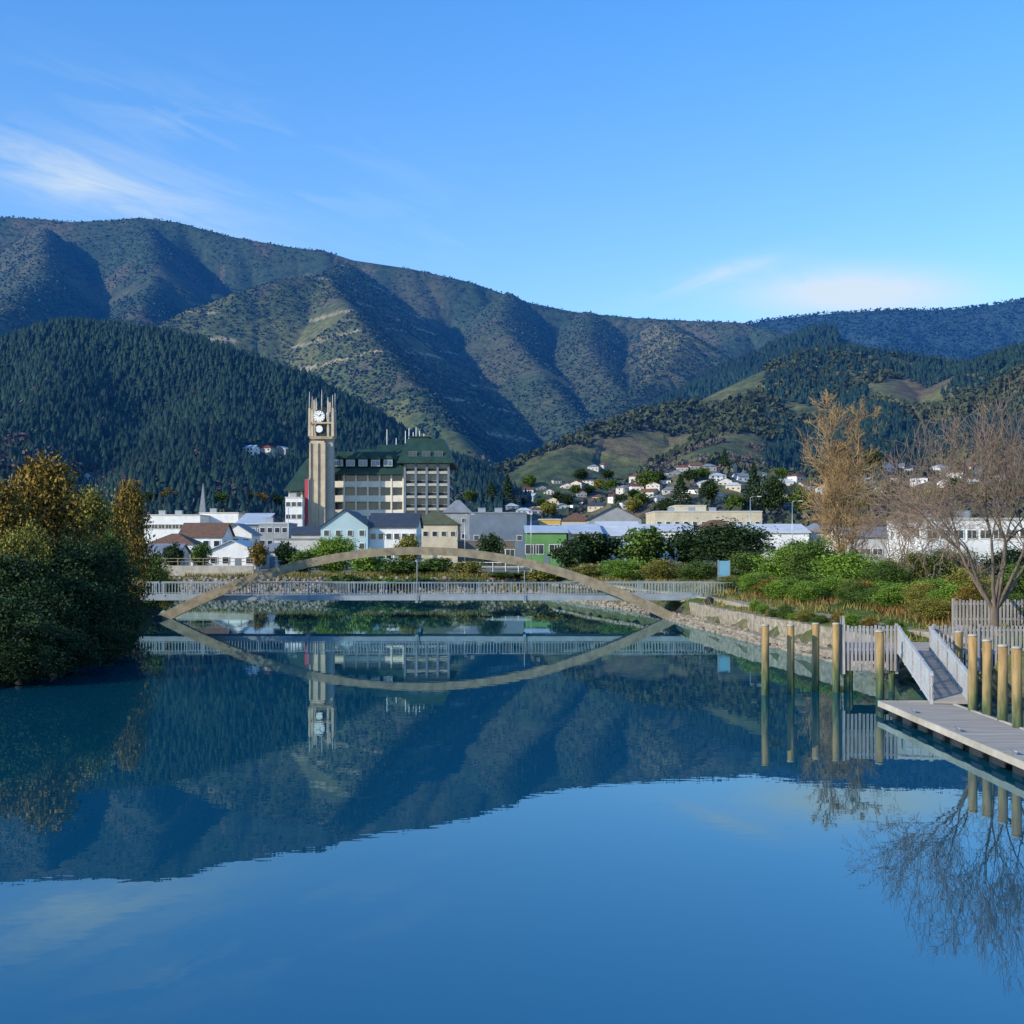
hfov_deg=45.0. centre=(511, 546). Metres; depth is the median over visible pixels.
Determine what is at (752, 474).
conifer tree
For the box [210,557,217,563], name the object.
window
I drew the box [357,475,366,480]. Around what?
window
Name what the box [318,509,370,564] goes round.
weatherboard building
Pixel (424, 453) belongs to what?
window
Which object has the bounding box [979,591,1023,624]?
shrub
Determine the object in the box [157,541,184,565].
street tree
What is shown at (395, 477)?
window
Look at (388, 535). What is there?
window
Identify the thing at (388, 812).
river water
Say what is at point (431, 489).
window
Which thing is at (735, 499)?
town tree
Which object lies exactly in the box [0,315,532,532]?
conifer forest
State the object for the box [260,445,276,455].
hillside house
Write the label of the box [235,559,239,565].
door
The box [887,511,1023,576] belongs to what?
white office
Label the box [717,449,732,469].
conifer tree
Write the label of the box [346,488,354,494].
window
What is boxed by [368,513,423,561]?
weatherboard building
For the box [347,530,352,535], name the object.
window
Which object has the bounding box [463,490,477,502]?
town tree
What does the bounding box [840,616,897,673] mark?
picket fence
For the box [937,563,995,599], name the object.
riverside shrub
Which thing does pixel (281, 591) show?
riprap stones
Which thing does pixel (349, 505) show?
window
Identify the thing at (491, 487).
conifer tree
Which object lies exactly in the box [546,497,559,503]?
hillside house
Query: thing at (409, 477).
window
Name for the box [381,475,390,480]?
window
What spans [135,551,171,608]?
bank shrub
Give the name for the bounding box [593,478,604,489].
town tree
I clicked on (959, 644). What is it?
mooring pile
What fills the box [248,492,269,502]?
town tree
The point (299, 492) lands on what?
window
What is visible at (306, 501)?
banner
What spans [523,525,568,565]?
green shop
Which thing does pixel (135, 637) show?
bank shrub
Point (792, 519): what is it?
street lamp
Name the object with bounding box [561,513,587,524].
brown roof house
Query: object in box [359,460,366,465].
window
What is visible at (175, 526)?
window
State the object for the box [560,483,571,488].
hillside house
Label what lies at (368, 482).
civic building
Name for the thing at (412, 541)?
street tree
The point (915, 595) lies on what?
shrub
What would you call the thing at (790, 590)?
shrub
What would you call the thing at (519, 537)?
window
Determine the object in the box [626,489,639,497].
town tree
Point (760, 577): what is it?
shrub
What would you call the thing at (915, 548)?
bare tree
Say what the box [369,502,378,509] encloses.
window
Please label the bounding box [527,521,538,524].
grey shop
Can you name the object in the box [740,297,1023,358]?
ridge bush
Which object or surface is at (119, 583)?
bank shrub
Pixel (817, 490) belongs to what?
hillside house
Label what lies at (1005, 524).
bare tree
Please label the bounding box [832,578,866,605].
shrub
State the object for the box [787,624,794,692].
mooring pile
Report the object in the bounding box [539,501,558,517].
town tree
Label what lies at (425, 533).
window
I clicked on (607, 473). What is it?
town tree
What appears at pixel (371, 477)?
window
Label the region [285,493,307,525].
white block
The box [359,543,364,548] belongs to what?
window
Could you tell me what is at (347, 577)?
riverside shrub
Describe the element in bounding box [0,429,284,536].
bare woodland
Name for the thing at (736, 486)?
hillside house
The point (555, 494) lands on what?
town tree
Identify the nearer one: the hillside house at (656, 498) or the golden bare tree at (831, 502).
the golden bare tree at (831, 502)
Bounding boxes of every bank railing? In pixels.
[144,558,253,565]
[454,562,518,571]
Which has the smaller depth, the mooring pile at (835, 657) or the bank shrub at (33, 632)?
the mooring pile at (835, 657)
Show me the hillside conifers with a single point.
(1011, 356)
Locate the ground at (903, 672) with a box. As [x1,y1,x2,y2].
[0,562,1023,706]
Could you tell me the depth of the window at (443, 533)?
295.86 m
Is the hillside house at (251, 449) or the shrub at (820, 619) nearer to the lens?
the shrub at (820, 619)
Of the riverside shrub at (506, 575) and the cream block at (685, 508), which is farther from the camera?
the cream block at (685, 508)
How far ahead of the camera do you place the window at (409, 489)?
334.20 m
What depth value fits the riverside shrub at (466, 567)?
178.79 m
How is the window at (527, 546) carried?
in the green shop at (545, 538)
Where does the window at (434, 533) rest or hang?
in the olive roof building at (441, 529)
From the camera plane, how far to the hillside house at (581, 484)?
813.30 m
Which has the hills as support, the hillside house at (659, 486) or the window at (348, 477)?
the hillside house at (659, 486)
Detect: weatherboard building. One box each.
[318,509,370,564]
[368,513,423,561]
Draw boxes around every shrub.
[0,573,102,635]
[0,584,73,674]
[0,640,73,684]
[40,624,115,675]
[51,574,153,640]
[74,620,142,662]
[93,539,149,623]
[96,585,148,640]
[111,625,141,651]
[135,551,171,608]
[158,562,183,610]
[285,549,324,572]
[292,533,359,572]
[322,573,372,589]
[348,547,390,573]
[365,577,405,587]
[368,558,422,575]
[403,577,437,585]
[410,556,456,572]
[434,578,481,583]
[444,560,486,574]
[484,571,530,577]
[521,569,566,584]
[567,563,611,576]
[595,557,647,579]
[636,558,690,580]
[673,560,720,580]
[710,574,740,589]
[714,549,768,578]
[717,577,742,591]
[735,571,764,594]
[738,573,771,584]
[739,543,801,577]
[746,575,780,598]
[747,599,761,610]
[749,569,775,578]
[753,604,770,612]
[757,578,800,599]
[763,608,779,616]
[772,536,813,557]
[773,604,795,617]
[775,533,841,580]
[783,571,826,590]
[783,579,828,602]
[784,611,804,620]
[785,583,823,599]
[793,608,818,621]
[795,548,885,582]
[808,615,829,623]
[818,575,848,599]
[828,611,847,623]
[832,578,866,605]
[834,577,880,597]
[837,580,902,590]
[840,613,861,627]
[842,585,880,607]
[853,554,925,586]
[860,616,879,627]
[862,596,919,608]
[863,583,911,610]
[864,583,912,605]
[881,617,910,635]
[889,626,912,637]
[891,546,941,583]
[892,580,942,612]
[900,596,951,621]
[901,576,957,594]
[907,545,990,582]
[918,579,980,617]
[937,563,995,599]
[946,581,991,620]
[977,542,1023,585]
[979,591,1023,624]
[989,559,1023,595]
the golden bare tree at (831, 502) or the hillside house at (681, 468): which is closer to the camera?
the golden bare tree at (831, 502)
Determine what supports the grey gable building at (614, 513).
on the ground at (903, 672)
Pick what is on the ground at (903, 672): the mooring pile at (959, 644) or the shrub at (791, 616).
the shrub at (791, 616)
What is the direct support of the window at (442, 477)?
in the civic building at (368, 482)
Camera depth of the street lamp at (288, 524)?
239.94 m
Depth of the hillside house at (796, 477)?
696.54 m
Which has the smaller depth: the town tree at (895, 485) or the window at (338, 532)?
the window at (338, 532)
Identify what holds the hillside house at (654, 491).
on the hills
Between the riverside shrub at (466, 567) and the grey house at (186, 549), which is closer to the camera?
the riverside shrub at (466, 567)
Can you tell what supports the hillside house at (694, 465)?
on the hills
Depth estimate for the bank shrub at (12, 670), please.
60.16 m
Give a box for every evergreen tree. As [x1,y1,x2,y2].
[0,516,57,580]
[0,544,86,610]
[43,530,139,601]
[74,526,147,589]
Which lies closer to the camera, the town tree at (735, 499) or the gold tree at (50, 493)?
the gold tree at (50, 493)
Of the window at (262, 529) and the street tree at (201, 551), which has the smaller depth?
the street tree at (201, 551)
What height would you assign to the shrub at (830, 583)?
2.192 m
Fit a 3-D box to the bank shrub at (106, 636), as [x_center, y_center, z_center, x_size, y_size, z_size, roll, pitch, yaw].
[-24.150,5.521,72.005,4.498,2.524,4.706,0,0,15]
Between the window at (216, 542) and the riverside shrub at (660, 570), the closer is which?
the riverside shrub at (660, 570)
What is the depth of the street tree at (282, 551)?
213.21 m
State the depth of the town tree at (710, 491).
652.29 m
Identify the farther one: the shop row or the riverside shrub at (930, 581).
the shop row
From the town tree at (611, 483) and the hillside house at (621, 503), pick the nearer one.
the hillside house at (621, 503)
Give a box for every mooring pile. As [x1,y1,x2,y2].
[761,624,768,695]
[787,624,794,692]
[811,623,819,690]
[832,622,839,692]
[875,630,883,697]
[955,631,962,662]
[968,634,977,710]
[982,639,991,715]
[997,644,1007,721]
[1011,646,1022,727]
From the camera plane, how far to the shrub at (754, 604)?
95.21 m
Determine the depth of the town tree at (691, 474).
679.08 m
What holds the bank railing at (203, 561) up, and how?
on the retaining wall at (183, 570)
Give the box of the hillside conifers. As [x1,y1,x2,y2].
[762,341,1023,478]
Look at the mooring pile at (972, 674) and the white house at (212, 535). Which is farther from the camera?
the white house at (212, 535)
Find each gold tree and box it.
[0,479,48,553]
[5,449,130,595]
[105,478,173,609]
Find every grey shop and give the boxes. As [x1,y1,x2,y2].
[289,526,320,537]
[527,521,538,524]
[563,524,602,565]
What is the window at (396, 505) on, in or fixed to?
in the civic building at (368, 482)
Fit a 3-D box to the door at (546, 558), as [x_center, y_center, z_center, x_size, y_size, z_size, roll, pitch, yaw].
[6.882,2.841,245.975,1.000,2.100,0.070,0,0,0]
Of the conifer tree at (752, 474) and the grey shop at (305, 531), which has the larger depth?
the conifer tree at (752, 474)
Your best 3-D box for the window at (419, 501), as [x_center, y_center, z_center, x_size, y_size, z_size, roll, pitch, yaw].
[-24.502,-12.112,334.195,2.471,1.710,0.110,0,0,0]
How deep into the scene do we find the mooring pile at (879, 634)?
55.55 m
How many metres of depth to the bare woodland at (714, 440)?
727.43 m
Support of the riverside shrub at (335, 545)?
on the ground at (903, 672)
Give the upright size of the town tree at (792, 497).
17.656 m
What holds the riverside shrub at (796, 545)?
on the ground at (903, 672)
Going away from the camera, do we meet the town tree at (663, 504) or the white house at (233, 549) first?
the white house at (233, 549)
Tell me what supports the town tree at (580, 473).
on the hills
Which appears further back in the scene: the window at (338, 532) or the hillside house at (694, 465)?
the hillside house at (694, 465)
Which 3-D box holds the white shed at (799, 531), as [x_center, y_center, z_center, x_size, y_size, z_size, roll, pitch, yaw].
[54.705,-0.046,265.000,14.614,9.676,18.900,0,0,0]
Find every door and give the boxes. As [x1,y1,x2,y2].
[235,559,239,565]
[269,557,274,567]
[544,556,548,563]
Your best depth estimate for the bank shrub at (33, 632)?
61.45 m
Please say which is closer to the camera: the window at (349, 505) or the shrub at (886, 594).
the shrub at (886, 594)
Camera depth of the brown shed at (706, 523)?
272.18 m
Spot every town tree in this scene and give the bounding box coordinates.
[140,492,157,501]
[160,487,178,498]
[214,492,229,502]
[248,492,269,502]
[267,493,284,504]
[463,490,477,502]
[520,474,536,487]
[533,498,547,505]
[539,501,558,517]
[549,491,563,497]
[556,493,574,504]
[567,484,580,493]
[570,468,589,480]
[581,486,596,494]
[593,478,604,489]
[600,469,614,479]
[601,479,619,490]
[612,493,627,503]
[624,496,646,513]
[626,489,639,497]
[631,468,662,487]
[633,492,652,503]
[650,497,678,510]
[653,471,668,481]
[682,468,700,483]
[693,476,722,502]
[695,467,711,478]
[720,493,749,509]
[755,474,790,510]
[767,467,792,476]
[786,485,817,513]
[856,488,883,507]
[862,448,887,463]
[878,480,908,500]
[899,488,929,505]
[924,484,944,505]
[944,476,974,504]
[970,481,997,502]
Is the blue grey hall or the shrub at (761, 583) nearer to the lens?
the shrub at (761, 583)
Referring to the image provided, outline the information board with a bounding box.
[718,560,729,587]
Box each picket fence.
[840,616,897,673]
[932,624,1023,673]
[952,598,1023,632]
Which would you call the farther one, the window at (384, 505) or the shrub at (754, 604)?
the window at (384, 505)
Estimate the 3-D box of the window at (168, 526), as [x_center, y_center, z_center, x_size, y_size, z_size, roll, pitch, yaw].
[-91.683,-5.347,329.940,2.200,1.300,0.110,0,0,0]
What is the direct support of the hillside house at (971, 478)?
on the hills
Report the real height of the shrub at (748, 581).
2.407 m
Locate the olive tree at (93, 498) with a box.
[62,484,141,594]
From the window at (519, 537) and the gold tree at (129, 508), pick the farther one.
the window at (519, 537)
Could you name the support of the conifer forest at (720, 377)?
on the hills
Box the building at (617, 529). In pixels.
[594,521,640,565]
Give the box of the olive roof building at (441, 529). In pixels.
[421,511,461,561]
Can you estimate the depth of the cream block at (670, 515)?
335.00 m
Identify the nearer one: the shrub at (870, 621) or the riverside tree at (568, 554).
the shrub at (870, 621)
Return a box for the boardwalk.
[844,642,1010,691]
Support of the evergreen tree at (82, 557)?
on the ground at (903, 672)
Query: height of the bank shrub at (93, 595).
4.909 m
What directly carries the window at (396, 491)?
in the civic building at (368, 482)
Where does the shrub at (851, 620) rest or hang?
on the ground at (903, 672)
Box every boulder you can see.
[676,607,683,614]
[704,597,714,604]
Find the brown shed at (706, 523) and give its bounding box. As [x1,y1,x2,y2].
[698,520,727,562]
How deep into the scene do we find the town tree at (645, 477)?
687.73 m
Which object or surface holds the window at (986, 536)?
in the white office
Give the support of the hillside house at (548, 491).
on the hills
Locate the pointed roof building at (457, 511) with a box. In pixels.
[442,500,470,539]
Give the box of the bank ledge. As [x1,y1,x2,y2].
[678,615,831,657]
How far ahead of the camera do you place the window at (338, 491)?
335.91 m
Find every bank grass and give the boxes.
[181,571,553,591]
[562,575,1022,641]
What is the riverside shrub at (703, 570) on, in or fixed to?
on the ground at (903, 672)
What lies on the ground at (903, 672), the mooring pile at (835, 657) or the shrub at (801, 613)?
the shrub at (801, 613)
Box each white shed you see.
[639,524,699,563]
[732,524,811,562]
[823,527,886,561]
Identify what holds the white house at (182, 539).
on the ground at (903, 672)
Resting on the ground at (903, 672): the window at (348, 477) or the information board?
the information board
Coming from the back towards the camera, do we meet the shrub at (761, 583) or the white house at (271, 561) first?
the white house at (271, 561)
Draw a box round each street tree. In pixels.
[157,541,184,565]
[187,542,213,565]
[246,541,272,570]
[272,540,297,565]
[393,534,422,562]
[475,532,505,569]
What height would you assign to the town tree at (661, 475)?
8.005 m
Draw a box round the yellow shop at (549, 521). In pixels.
[538,519,560,524]
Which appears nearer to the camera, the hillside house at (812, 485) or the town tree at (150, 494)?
the town tree at (150, 494)
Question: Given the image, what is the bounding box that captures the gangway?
[897,626,967,704]
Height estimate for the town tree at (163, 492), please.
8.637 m
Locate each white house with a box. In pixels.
[147,534,204,565]
[178,523,234,564]
[208,540,261,568]
[231,523,262,543]
[262,543,298,567]
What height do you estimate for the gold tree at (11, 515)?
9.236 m
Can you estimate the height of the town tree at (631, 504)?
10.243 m
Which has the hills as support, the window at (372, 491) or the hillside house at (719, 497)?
the hillside house at (719, 497)
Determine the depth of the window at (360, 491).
335.91 m
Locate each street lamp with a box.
[288,507,289,545]
[531,506,539,559]
[750,496,760,527]
[792,500,801,543]
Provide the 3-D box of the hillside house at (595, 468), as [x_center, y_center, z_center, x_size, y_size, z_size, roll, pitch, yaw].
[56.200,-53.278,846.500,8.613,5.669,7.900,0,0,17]
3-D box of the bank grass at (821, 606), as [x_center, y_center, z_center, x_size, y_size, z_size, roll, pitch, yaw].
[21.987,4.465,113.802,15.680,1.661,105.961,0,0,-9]
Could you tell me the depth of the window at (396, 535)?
251.89 m
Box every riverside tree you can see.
[545,539,595,570]
[566,531,627,565]
[613,525,678,571]
[660,516,781,574]
[667,532,709,565]
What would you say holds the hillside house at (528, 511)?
on the hills
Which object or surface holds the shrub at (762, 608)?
on the ground at (903, 672)
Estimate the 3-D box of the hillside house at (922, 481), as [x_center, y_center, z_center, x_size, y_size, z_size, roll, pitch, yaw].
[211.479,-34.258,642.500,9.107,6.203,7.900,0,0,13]
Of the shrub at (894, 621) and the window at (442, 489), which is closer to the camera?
the shrub at (894, 621)
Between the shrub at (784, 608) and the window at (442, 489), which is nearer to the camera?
the shrub at (784, 608)
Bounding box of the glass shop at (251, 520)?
[236,513,274,531]
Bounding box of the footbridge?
[135,547,738,618]
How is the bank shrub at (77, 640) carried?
on the ground at (903, 672)
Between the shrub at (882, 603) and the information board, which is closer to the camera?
the shrub at (882, 603)
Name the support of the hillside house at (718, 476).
on the hills
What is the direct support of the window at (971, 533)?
in the white office
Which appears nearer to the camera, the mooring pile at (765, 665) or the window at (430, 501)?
the mooring pile at (765, 665)
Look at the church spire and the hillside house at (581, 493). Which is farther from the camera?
the hillside house at (581, 493)
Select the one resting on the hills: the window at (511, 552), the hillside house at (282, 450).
the hillside house at (282, 450)
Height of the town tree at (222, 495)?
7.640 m
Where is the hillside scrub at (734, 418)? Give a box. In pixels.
[493,346,1023,526]
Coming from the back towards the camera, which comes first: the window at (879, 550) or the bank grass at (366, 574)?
the window at (879, 550)
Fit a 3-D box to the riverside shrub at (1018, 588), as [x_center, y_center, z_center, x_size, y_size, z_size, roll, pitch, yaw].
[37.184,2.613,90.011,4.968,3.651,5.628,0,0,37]
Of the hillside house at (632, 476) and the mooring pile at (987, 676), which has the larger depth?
the hillside house at (632, 476)
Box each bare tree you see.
[795,389,890,557]
[839,375,1023,635]
[840,502,1000,590]
[848,487,979,571]
[944,447,1023,558]
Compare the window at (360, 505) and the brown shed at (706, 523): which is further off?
the window at (360, 505)
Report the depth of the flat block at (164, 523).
330.00 m
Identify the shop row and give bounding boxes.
[457,540,515,564]
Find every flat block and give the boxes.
[144,510,209,542]
[200,508,245,524]
[258,517,297,545]
[273,538,323,553]
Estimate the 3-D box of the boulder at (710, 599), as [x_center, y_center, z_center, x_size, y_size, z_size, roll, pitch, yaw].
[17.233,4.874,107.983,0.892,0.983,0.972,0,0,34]
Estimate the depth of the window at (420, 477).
334.20 m
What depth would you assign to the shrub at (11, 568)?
69.06 m
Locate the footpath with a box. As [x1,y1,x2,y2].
[580,583,993,642]
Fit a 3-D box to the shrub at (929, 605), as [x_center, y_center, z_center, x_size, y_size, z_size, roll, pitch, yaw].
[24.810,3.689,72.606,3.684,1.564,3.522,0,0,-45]
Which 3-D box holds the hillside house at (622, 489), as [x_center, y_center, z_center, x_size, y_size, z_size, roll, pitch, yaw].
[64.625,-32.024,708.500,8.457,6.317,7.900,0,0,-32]
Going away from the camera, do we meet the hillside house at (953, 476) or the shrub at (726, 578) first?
the shrub at (726, 578)
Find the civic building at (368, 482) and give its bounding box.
[283,431,457,519]
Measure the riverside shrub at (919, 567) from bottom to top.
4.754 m
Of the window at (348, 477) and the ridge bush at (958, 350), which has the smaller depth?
the window at (348, 477)
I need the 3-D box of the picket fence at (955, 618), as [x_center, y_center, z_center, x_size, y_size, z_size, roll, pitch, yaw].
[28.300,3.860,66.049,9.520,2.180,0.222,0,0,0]
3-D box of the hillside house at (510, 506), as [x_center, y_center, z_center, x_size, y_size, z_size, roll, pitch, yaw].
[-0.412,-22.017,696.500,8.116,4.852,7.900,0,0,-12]
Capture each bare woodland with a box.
[0,366,1021,551]
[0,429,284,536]
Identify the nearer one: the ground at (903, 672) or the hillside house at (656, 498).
the ground at (903, 672)
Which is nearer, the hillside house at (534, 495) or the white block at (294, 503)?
the white block at (294, 503)
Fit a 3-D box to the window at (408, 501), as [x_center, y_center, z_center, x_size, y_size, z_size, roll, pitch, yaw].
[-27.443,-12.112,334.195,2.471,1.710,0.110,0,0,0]
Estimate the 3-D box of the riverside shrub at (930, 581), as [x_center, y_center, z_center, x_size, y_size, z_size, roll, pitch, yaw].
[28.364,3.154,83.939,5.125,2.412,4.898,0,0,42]
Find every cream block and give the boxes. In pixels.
[645,507,762,525]
[669,505,706,510]
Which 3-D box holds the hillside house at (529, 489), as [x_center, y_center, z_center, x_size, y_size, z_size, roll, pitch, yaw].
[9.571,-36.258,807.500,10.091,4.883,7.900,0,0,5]
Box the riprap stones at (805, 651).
[546,583,904,672]
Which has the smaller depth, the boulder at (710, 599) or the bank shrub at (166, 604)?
the boulder at (710, 599)
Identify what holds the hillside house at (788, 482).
on the hills
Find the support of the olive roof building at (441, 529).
on the ground at (903, 672)
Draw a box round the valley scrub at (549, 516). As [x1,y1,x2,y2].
[0,387,1023,545]
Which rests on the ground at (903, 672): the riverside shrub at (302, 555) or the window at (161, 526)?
the riverside shrub at (302, 555)
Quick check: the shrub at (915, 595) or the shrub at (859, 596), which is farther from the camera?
the shrub at (859, 596)
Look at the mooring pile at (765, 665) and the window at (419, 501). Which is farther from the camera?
the window at (419, 501)
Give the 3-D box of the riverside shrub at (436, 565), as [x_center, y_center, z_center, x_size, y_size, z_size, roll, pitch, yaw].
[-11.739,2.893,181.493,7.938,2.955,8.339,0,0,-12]
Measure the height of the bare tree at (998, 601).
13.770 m
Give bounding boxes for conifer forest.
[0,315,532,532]
[646,321,841,408]
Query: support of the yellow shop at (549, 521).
on the ground at (903, 672)
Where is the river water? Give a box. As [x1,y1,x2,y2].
[0,600,1023,1023]
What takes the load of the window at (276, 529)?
in the flat block at (270, 529)
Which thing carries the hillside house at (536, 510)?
on the hills
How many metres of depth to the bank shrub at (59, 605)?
67.60 m
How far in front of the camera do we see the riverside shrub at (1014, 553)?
125.56 m
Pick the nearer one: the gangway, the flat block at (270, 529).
the gangway
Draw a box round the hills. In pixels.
[0,217,1023,522]
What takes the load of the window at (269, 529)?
in the flat block at (270, 529)
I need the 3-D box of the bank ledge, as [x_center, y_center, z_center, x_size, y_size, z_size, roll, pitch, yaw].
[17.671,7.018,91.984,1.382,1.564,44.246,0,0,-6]
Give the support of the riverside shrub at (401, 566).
on the ground at (903, 672)
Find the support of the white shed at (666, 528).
on the ground at (903, 672)
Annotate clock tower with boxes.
[308,392,336,525]
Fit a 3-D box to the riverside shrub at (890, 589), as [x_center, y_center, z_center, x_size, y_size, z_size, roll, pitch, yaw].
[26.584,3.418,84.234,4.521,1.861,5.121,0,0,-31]
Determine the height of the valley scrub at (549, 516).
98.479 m
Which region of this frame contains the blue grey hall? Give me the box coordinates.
[469,508,526,557]
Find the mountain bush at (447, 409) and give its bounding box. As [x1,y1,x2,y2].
[0,215,785,464]
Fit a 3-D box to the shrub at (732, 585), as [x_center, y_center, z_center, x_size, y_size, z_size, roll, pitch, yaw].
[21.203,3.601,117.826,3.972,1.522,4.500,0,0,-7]
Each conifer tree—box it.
[483,481,497,502]
[500,474,517,504]
[669,474,693,504]
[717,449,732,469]
[742,462,765,512]
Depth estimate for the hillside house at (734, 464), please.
708.38 m
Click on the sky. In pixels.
(742, 161)
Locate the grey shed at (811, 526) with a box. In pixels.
[806,523,832,548]
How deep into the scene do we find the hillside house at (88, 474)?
618.16 m
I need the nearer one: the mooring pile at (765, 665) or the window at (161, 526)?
the mooring pile at (765, 665)
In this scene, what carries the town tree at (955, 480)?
on the hills
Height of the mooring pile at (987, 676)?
5.836 m
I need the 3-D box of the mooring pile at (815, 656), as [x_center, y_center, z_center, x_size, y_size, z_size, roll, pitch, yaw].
[14.308,6.444,58.278,0.374,5.714,0.389,0,0,-34]
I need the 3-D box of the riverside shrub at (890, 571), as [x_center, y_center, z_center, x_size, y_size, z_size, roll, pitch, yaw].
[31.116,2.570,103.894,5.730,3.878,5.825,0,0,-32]
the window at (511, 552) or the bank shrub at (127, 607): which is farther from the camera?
the window at (511, 552)
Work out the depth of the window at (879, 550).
239.95 m
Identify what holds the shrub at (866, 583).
on the ground at (903, 672)
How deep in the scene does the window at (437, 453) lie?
333.06 m
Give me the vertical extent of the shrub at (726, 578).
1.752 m
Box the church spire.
[199,485,206,514]
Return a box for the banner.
[305,478,308,525]
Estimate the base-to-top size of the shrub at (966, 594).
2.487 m
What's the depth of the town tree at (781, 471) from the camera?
717.35 m
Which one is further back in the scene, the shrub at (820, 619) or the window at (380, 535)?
the window at (380, 535)
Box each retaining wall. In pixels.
[131,566,253,575]
[689,602,889,645]
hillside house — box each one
[82,472,99,479]
[242,445,260,454]
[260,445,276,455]
[275,446,292,456]
[504,503,518,509]
[513,495,525,500]
[515,508,532,514]
[522,487,533,491]
[528,506,541,515]
[531,493,537,500]
[536,485,546,489]
[543,489,555,494]
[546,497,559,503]
[550,478,561,483]
[555,503,568,508]
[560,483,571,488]
[567,502,577,507]
[569,480,585,487]
[576,490,586,496]
[582,478,595,485]
[587,465,600,471]
[587,503,605,511]
[598,463,610,468]
[608,494,618,502]
[616,485,628,493]
[618,499,628,509]
[628,473,637,482]
[628,483,643,490]
[640,488,658,497]
[646,481,664,490]
[651,495,665,501]
[660,477,670,483]
[661,487,675,494]
[664,469,681,477]
[676,465,688,471]
[682,487,700,493]
[688,462,702,468]
[695,480,706,486]
[701,464,716,470]
[707,473,726,480]
[713,494,726,503]
[718,478,732,484]
[721,461,737,472]
[725,482,743,491]
[732,473,751,481]
[779,479,794,485]
[787,473,805,482]
[796,482,816,489]
[815,484,824,493]
[884,463,894,472]
[892,463,904,471]
[903,465,922,472]
[910,475,927,485]
[930,465,951,473]
[947,469,964,477]
[960,475,979,482]
[966,464,981,473]
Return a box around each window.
[150,524,158,528]
[157,524,165,528]
[164,524,172,528]
[171,524,179,528]
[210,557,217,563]
[214,540,219,546]
[222,557,228,563]
[260,527,264,532]
[267,527,272,532]
[274,527,279,532]
[282,527,286,532]
[291,491,300,496]
[324,530,329,535]
[335,460,342,465]
[335,475,342,480]
[335,488,342,494]
[335,502,342,509]
[335,530,340,535]
[346,460,354,465]
[346,475,354,480]
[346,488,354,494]
[346,502,354,509]
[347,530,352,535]
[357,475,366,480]
[357,488,366,494]
[357,502,366,509]
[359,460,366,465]
[359,530,364,535]
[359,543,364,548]
[369,475,378,480]
[369,488,378,494]
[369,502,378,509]
[370,533,375,539]
[371,460,379,465]
[378,533,383,539]
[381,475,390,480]
[381,488,390,494]
[381,502,390,509]
[384,460,391,465]
[386,533,391,539]
[393,475,401,480]
[393,488,401,494]
[393,502,401,509]
[394,533,399,539]
[406,464,414,467]
[406,474,414,480]
[406,486,414,492]
[406,499,414,504]
[409,451,416,456]
[417,464,425,467]
[417,474,425,480]
[417,486,425,492]
[417,499,425,504]
[417,511,425,516]
[422,451,429,456]
[423,531,427,536]
[428,464,435,467]
[428,474,435,480]
[428,486,435,492]
[428,499,435,504]
[432,531,436,536]
[435,451,442,456]
[439,464,446,467]
[439,474,446,480]
[439,486,446,492]
[439,499,446,504]
[441,531,446,536]
[450,531,455,536]
[505,549,514,555]
[517,535,521,540]
[525,544,535,553]
[533,544,543,553]
[549,544,559,553]
[872,549,882,554]
[953,530,963,538]
[967,530,976,538]
[980,530,989,538]
[993,530,1003,538]
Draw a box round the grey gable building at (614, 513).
[584,506,642,523]
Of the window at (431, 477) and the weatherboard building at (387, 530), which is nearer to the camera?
the weatherboard building at (387, 530)
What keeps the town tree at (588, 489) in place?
on the hills
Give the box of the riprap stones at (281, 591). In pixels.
[169,576,544,593]
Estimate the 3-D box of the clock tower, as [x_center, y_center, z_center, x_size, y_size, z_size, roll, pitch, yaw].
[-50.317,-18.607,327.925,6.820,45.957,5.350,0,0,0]
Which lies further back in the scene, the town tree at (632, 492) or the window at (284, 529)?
the town tree at (632, 492)
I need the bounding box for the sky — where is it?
[0,0,1023,323]
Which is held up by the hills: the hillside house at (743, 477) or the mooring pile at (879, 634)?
the hillside house at (743, 477)
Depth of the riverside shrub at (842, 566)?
107.11 m
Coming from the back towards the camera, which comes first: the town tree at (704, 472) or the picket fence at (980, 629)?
the town tree at (704, 472)
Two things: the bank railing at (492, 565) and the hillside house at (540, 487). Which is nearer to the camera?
the bank railing at (492, 565)
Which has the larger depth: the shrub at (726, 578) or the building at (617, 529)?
the building at (617, 529)
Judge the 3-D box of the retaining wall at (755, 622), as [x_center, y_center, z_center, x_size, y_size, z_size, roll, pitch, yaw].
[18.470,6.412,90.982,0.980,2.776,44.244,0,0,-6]
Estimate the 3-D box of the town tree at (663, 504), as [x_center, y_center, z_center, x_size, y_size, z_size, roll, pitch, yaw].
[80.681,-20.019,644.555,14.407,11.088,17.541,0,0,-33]
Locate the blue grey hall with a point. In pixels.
(505, 525)
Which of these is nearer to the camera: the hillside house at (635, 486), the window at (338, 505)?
the window at (338, 505)
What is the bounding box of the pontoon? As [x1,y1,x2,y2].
[876,700,1023,776]
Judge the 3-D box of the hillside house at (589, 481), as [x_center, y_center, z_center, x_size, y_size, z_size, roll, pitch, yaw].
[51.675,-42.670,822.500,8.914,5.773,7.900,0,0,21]
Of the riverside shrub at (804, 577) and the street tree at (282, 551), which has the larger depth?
the street tree at (282, 551)
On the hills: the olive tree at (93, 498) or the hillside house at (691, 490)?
the hillside house at (691, 490)
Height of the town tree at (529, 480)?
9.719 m
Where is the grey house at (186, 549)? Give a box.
[144,544,190,565]
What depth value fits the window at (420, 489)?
334.20 m

